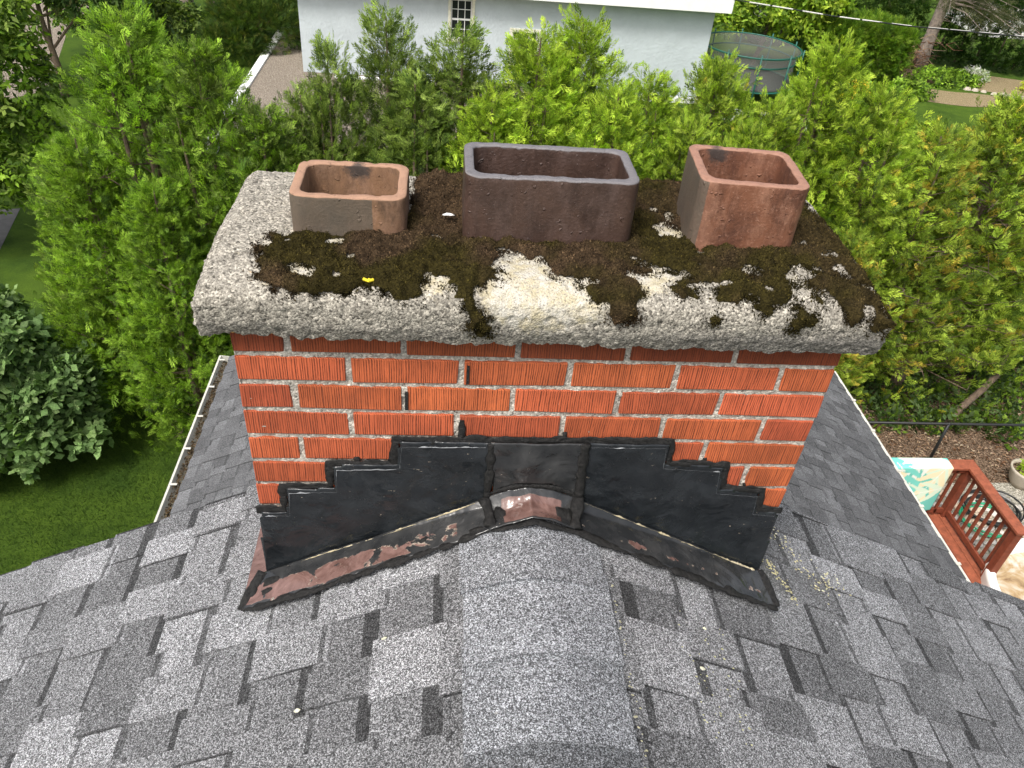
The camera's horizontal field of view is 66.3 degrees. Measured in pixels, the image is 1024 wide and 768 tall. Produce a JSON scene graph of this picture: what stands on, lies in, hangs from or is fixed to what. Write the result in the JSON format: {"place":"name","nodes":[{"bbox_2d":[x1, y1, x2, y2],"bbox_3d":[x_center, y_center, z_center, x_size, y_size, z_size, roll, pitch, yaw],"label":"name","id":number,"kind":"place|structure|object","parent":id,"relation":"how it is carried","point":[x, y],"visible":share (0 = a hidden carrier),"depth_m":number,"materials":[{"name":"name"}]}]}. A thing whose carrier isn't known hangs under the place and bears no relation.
{"place":"outdoors","nodes":[
{"label":"outdoors","id":0,"kind":"place"},
{"bbox_2d":[2,1,88,98],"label":"gravel path","id":1,"kind":"structure","parent":0,"point":[55,30],"depth_m":25.80,"materials":[{"name":"beige gravel"}]},
{"bbox_2d":[0,383,195,572],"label":"lawn grass","id":2,"kind":"structure","parent":0,"point":[85,470],"depth_m":10.63,"materials":[{"name":"green plant"}]},
{"bbox_2d":[0,0,1023,574],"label":"ground","id":3,"kind":"structure","parent":0,"point":[18,260],"depth_m":11.51,"materials":[{"name":"green plant"}]},
{"bbox_2d":[0,208,19,248],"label":"asphalt drive","id":4,"kind":"structure","parent":3,"relation":"on","point":[7,221],"depth_m":16.33,"materials":[{"name":"grey asphalt"}]},
{"bbox_2d":[0,0,73,214],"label":"maple tree","id":5,"kind":"object","parent":3,"relation":"on","point":[17,44],"visible":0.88,"depth_m":13.65,"materials":[{"name":"green plant"}]},
{"bbox_2d":[0,283,113,484],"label":"lilac bush","id":6,"kind":"object","parent":3,"relation":"on","point":[43,402],"visible":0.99,"depth_m":10.10,"materials":[{"name":"green plant"}]},
{"bbox_2d":[22,0,151,96],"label":"cherry tree","id":7,"kind":"object","parent":3,"relation":"on","point":[56,10],"visible":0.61,"depth_m":20.68,"materials":[{"name":"green plant"}]},
{"bbox_2d":[20,130,169,415],"bbox_3d":[-5.946,-1.578,11.266,2.167,4.074,2.275,28,43,26],"label":"cedar tree","id":8,"kind":"object","parent":3,"relation":"on","point":[64,296],"visible":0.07,"depth_m":10.57,"materials":[{"name":"green plant"}]},
{"bbox_2d":[48,0,146,43],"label":"shrub","id":9,"kind":"object","parent":3,"relation":"on","point":[58,20],"visible":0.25,"depth_m":23.58,"materials":[{"name":"green plant"}]},
{"bbox_2d":[27,124,200,444],"bbox_3d":[-5.365,-1.292,10.646,2.408,4.462,2.106,-2,38,-9],"label":"cedar tree","id":10,"kind":"object","parent":3,"relation":"on","point":[76,174],"visible":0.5,"depth_m":10.05,"materials":[{"name":"green plant"}]},
{"bbox_2d":[36,0,237,430],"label":"cedar tree","id":11,"kind":"object","parent":3,"relation":"on","point":[144,71],"visible":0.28,"depth_m":9.42,"materials":[{"name":"green plant"}]},
{"bbox_2d":[103,0,209,53],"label":"shrub","id":12,"kind":"object","parent":3,"relation":"on","point":[177,13],"visible":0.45,"depth_m":25.46,"materials":[{"name":"green plant"}]},
{"bbox_2d":[102,168,234,461],"bbox_3d":[-4.347,-0.817,10.412,2.290,4.151,2.003,-13,41,-23],"label":"cedar tree","id":13,"kind":"object","parent":3,"relation":"on","point":[146,208],"visible":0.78,"depth_m":9.99,"materials":[{"name":"green plant"}]},
{"bbox_2d":[121,33,297,412],"bbox_3d":[-3.847,-1.883,10.740,2.642,5.518,2.773,17,39,15],"label":"cedar tree","id":14,"kind":"object","parent":3,"relation":"on","point":[197,57],"visible":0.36,"depth_m":9.39,"materials":[{"name":"green plant"}]},
{"bbox_2d":[190,0,300,67],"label":"yew bush","id":15,"kind":"object","parent":3,"relation":"on","point":[226,21],"visible":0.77,"depth_m":25.43,"materials":[{"name":"green plant"}]},
{"bbox_2d":[209,30,282,151],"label":"kerb","id":16,"kind":"structure","parent":3,"relation":"on","point":[259,64],"depth_m":24.66,"materials":[{"name":"white paint"}]},
{"bbox_2d":[192,97,309,356],"bbox_3d":[-3.230,-1.443,10.795,2.321,4.848,2.436,8,38,3],"label":"cedar tree","id":17,"kind":"object","parent":3,"relation":"on","point":[260,128],"visible":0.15,"depth_m":9.54,"materials":[{"name":"green plant"}]},
{"bbox_2d":[230,30,552,146],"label":"gravel yard","id":18,"kind":"structure","parent":3,"relation":"on","point":[280,71],"depth_m":24.01,"materials":[{"name":"beige gravel"}]},
{"bbox_2d":[0,355,1023,767],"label":"house","id":19,"kind":"structure","parent":3,"relation":"on","point":[146,647],"depth_m":1.70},
{"bbox_2d":[191,142,897,611],"bbox_3d":[-0.209,2.573,3.756,1.279,7.556,0.602,1,38,-5],"label":"brick chimney","id":20,"kind":"object","parent":19,"relation":"on","point":[605,348],"visible":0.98,"depth_m":1.53,"materials":[{"name":"brick"}]},
{"bbox_2d":[294,527,851,767],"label":"mortar crumbs","id":21,"kind":"object","parent":19,"relation":"on","point":[620,627],"visible":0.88,"depth_m":1.93,"materials":[{"name":"beige concrete"}]},
{"bbox_2d":[703,28,805,99],"bbox_3d":[7.745,-10.388,26.074,3.340,1.900,3.363,1,38,-5],"label":"trampoline","id":22,"kind":"object","parent":3,"relation":"on","point":[771,81],"visible":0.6,"depth_m":26.12,"materials":[{"name":"grey"}]},
{"bbox_2d":[712,0,857,65],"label":"ash tree","id":23,"kind":"object","parent":3,"relation":"on","point":[791,21],"visible":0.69,"depth_m":27.76,"materials":[{"name":"green plant"}]},
{"bbox_2d":[721,0,936,60],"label":"cedar hedge","id":24,"kind":"object","parent":3,"relation":"on","point":[921,7],"visible":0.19,"depth_m":31.86,"materials":[{"name":"green plant"}]},
{"bbox_2d":[835,80,873,105],"bbox_3d":[11.904,-10.016,27.217,1.470,1.325,1.179,1,38,-5],"label":"perennial clump","id":25,"kind":"object","parent":3,"relation":"on","point":[871,82],"visible":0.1,"depth_m":26.92,"materials":[{"name":"green plant"}]},
{"bbox_2d":[792,5,926,91],"bbox_3d":[12.689,-12.556,29.107,4.342,2.716,2.965,12,38,8],"label":"cedar hedge","id":26,"kind":"object","parent":3,"relation":"on","point":[888,44],"visible":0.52,"depth_m":28.09,"materials":[{"name":"green plant"}]},
{"bbox_2d":[872,68,936,82],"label":"needle litter","id":27,"kind":"object","parent":3,"relation":"on","point":[910,71],"visible":0.11,"depth_m":30.84,"materials":[{"name":"brown plant"}]},
{"bbox_2d":[877,74,938,102],"bbox_3d":[14.219,-10.559,28.247,2.162,1.074,1.425,1,38,-5],"label":"perennial clump","id":28,"kind":"object","parent":3,"relation":"on","point":[921,92],"visible":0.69,"depth_m":28.00,"materials":[{"name":"green plant"}]},
{"bbox_2d":[863,34,962,75],"bbox_3d":[15.115,-13.228,30.878,3.962,1.863,3.474,1,38,-5],"label":"brush pile","id":29,"kind":"object","parent":3,"relation":"on","point":[923,55],"visible":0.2,"depth_m":30.47,"materials":[{"name":"brown plant"}]},
{"bbox_2d":[845,329,1023,482],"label":"mulch bed","id":30,"kind":"object","parent":3,"relation":"on","point":[983,464],"depth_m":12.91,"materials":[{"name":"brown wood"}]},
{"bbox_2d":[249,78,346,172],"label":"cedar tree","id":31,"kind":"object","parent":30,"relation":"on","point":[300,131],"visible":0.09,"depth_m":9.91,"materials":[{"name":"green plant"}]},
{"bbox_2d":[291,29,386,164],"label":"cedar tree","id":32,"kind":"object","parent":30,"relation":"on","point":[346,88],"visible":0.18,"depth_m":9.86,"materials":[{"name":"green plant"}]},
{"bbox_2d":[335,0,458,173],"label":"cedar tree","id":33,"kind":"object","parent":30,"relation":"on","point":[384,63],"visible":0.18,"depth_m":9.82,"materials":[{"name":"green plant"}]},
{"bbox_2d":[365,63,464,176],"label":"cedar tree","id":34,"kind":"object","parent":30,"relation":"on","point":[441,112],"visible":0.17,"depth_m":9.76,"materials":[{"name":"green plant"}]},
{"bbox_2d":[362,16,516,173],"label":"cedar tree","id":35,"kind":"object","parent":30,"relation":"on","point":[448,76],"visible":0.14,"depth_m":9.91,"materials":[{"name":"green plant"}]},
{"bbox_2d":[438,81,530,172],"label":"cedar tree","id":36,"kind":"object","parent":30,"relation":"on","point":[473,129],"visible":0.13,"depth_m":9.66,"materials":[{"name":"green plant"}]},
{"bbox_2d":[454,15,594,170],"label":"cedar tree","id":37,"kind":"object","parent":30,"relation":"on","point":[546,111],"visible":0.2,"depth_m":9.69,"materials":[{"name":"green plant"}]},
{"bbox_2d":[514,2,650,148],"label":"cedar tree","id":38,"kind":"object","parent":30,"relation":"on","point":[587,41],"visible":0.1,"depth_m":9.99,"materials":[{"name":"green plant"}]},
{"bbox_2d":[556,78,662,178],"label":"cedar tree","id":39,"kind":"object","parent":30,"relation":"on","point":[619,115],"visible":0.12,"depth_m":9.85,"materials":[{"name":"green plant"}]},
{"bbox_2d":[599,60,687,179],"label":"cedar tree","id":40,"kind":"object","parent":30,"relation":"on","point":[662,112],"visible":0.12,"depth_m":10.12,"materials":[{"name":"green plant"}]},
{"bbox_2d":[638,104,720,181],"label":"cedar tree","id":41,"kind":"object","parent":30,"relation":"on","point":[674,143],"visible":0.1,"depth_m":10.03,"materials":[{"name":"green plant"}]},
{"bbox_2d":[658,45,797,180],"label":"cedar tree","id":42,"kind":"object","parent":30,"relation":"on","point":[729,99],"visible":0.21,"depth_m":10.21,"materials":[{"name":"green plant"}]},
{"bbox_2d":[713,114,782,150],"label":"cedar tree","id":43,"kind":"object","parent":30,"relation":"on","point":[754,140],"visible":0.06,"depth_m":10.08,"materials":[{"name":"green plant"}]},
{"bbox_2d":[715,86,823,197],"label":"cedar tree","id":44,"kind":"object","parent":30,"relation":"on","point":[781,120],"visible":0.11,"depth_m":10.39,"materials":[{"name":"green plant"}]},
{"bbox_2d":[770,27,884,239],"bbox_3d":[4.075,-2.265,11.895,2.652,5.896,2.602,-3,38,-10],"label":"cedar tree","id":45,"kind":"object","parent":30,"relation":"on","point":[825,91],"visible":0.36,"depth_m":10.52,"materials":[{"name":"green plant"}]},
{"bbox_2d":[833,223,886,404],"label":"cedar tree","id":46,"kind":"object","parent":30,"relation":"on","point":[856,242],"visible":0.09,"depth_m":11.17,"materials":[{"name":"green plant"}]},
{"bbox_2d":[800,75,947,397],"bbox_3d":[4.896,-1.964,12.075,2.748,5.329,2.743,7,38,2],"label":"cedar tree","id":47,"kind":"object","parent":30,"relation":"on","point":[887,134],"visible":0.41,"depth_m":10.82,"materials":[{"name":"green plant"}]},
{"bbox_2d":[833,112,987,402],"bbox_3d":[5.909,-1.720,12.262,2.894,4.867,3.124,-12,41,-22],"label":"cedar tree","id":48,"kind":"object","parent":30,"relation":"on","point":[949,172],"visible":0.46,"depth_m":11.45,"materials":[{"name":"green plant"}]},
{"bbox_2d":[836,347,1023,450],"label":"ground cover","id":49,"kind":"object","parent":30,"relation":"on","point":[975,414],"visible":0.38,"depth_m":13.42,"materials":[{"name":"green plant"}]},
{"bbox_2d":[868,89,1023,412],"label":"cedar tree","id":50,"kind":"object","parent":30,"relation":"on","point":[1000,136],"visible":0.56,"depth_m":11.64,"materials":[{"name":"green plant"}]},
{"bbox_2d":[868,421,1023,457],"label":"chain fence","id":51,"kind":"object","parent":30,"relation":"on","point":[947,424],"visible":0.28,"depth_m":11.89,"materials":[{"name":"black metal"}]},
{"bbox_2d":[898,126,1023,393],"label":"cedar tree","id":52,"kind":"object","parent":30,"relation":"on","point":[1018,289],"visible":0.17,"depth_m":12.77,"materials":[{"name":"green plant"}]},
{"bbox_2d":[944,335,1008,427],"bbox_3d":[7.977,-0.008,13.302,0.314,1.258,1.655,33,46,31],"label":"bent trunk","id":53,"kind":"object","parent":30,"relation":"on","point":[973,397],"visible":0.49,"depth_m":13.22,"materials":[{"name":"brown plant"}]},
{"bbox_2d":[905,63,985,89],"bbox_3d":[16.564,-11.708,30.078,3.253,1.080,1.494,1,38,-5],"label":"perennial clump","id":54,"kind":"object","parent":3,"relation":"on","point":[961,79],"visible":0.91,"depth_m":29.80,"materials":[{"name":"green plant"}]},
{"bbox_2d":[903,89,997,106],"bbox_3d":[16.641,-10.518,28.870,4.182,0.001,1.911,1,38,-5],"label":"soil bed","id":55,"kind":"object","parent":3,"relation":"on","point":[957,98],"visible":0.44,"depth_m":28.79,"materials":[{"name":"beige soil"}]},
{"bbox_2d":[878,0,1023,70],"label":"spruce tree","id":56,"kind":"object","parent":3,"relation":"on","point":[942,8],"visible":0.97,"depth_m":29.53,"materials":[{"name":"plant"}]},
{"bbox_2d":[922,0,1023,75],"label":"cedar hedge","id":57,"kind":"object","parent":3,"relation":"on","point":[990,52],"visible":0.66,"depth_m":31.67,"materials":[{"name":"green plant"}]},
{"bbox_2d":[935,483,1023,554],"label":"stone bed","id":58,"kind":"object","parent":3,"relation":"on","point":[1010,489],"depth_m":11.96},
{"bbox_2d":[926,459,1023,583],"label":"deck","id":59,"kind":"structure","parent":58,"relation":"on","point":[959,543],"depth_m":10.34,"materials":[{"name":"red wood"}]},
{"bbox_2d":[891,457,953,510],"bbox_3d":[5.173,1.358,10.593,1.250,0.800,0.210,1,38,-5],"label":"beach towel","id":60,"kind":"object","parent":59,"relation":"hanging from","point":[926,479],"visible":0.45,"depth_m":10.42,"materials":[{"name":"multicoloured fabric"}]},
{"bbox_2d":[959,502,1001,537],"bbox_3d":[6.938,1.982,11.455,0.858,0.084,0.692,1,38,-5],"label":"garden hose","id":61,"kind":"object","parent":58,"relation":"on","point":[969,524],"visible":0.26,"depth_m":11.41,"materials":[{"name":"green rubber"}]},
{"bbox_2d":[960,489,1023,526],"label":"garden hose","id":62,"kind":"object","parent":58,"relation":"on","point":[1004,499],"visible":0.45,"depth_m":11.66,"materials":[{"name":"black rubber"}]},
{"bbox_2d":[981,538,1023,599],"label":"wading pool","id":63,"kind":"structure","parent":58,"relation":"on","point":[1007,577],"depth_m":10.14,"materials":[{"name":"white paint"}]},
{"bbox_2d":[1008,458,1023,490],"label":"potted plant","id":64,"kind":"object","parent":58,"relation":"on","point":[1016,474],"visible":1,"depth_m":12.06,"materials":[{"name":"beige plant"}]},
{"bbox_2d":[1013,504,1022,510],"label":"river stone","id":65,"kind":"object","parent":58,"relation":"on","point":[1019,507],"visible":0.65,"depth_m":11.75,"materials":[{"name":"white stone"}]},
{"bbox_2d":[954,76,1023,96],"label":"garden bed","id":66,"kind":"object","parent":3,"relation":"on","point":[997,84],"visible":0.33,"depth_m":30.60,"materials":[{"name":"soil"}]},
{"bbox_2d":[960,65,990,82],"bbox_3d":[18.215,-12.115,30.885,1.427,0.903,0.999,1,38,-5],"label":"perennial clump","id":67,"kind":"object","parent":66,"relation":"on","point":[978,71],"visible":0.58,"depth_m":30.65,"materials":[{"name":"white plant"}]},
{"bbox_2d":[1015,81,1023,89],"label":"perennial clump","id":68,"kind":"object","parent":66,"relation":"on","point":[1021,87],"visible":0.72,"depth_m":30.18,"materials":[{"name":"yellow plant"}]},
{"bbox_2d":[298,0,734,102],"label":"neighbour house","id":69,"kind":"structure","parent":0,"point":[669,35],"depth_m":24.17,"materials":[{"name":"white paint"}]},
{"bbox_2d":[448,0,475,41],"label":"window","id":70,"kind":"structure","parent":69,"relation":"in","point":[464,10],"depth_m":23.94,"materials":[{"name":"white glass"}]},
{"bbox_2d":[509,28,540,58],"bbox_3d":[0.382,-10.566,24.614,1.000,1.100,0.170,1,38,-5],"label":"window","id":71,"kind":"structure","parent":69,"relation":"in","point":[518,29],"depth_m":24.31,"materials":[{"name":"white glass"}]},
{"bbox_2d":[736,0,1023,36],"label":"power line","id":72,"kind":"object","parent":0,"point":[883,22],"visible":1,"depth_m":20.38,"materials":[{"name":"black rubber"}]},
{"bbox_2d":[944,2,1023,38],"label":"tree","id":73,"kind":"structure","parent":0,"point":[1000,31],"depth_m":37.39,"materials":[{"name":"green plant"}]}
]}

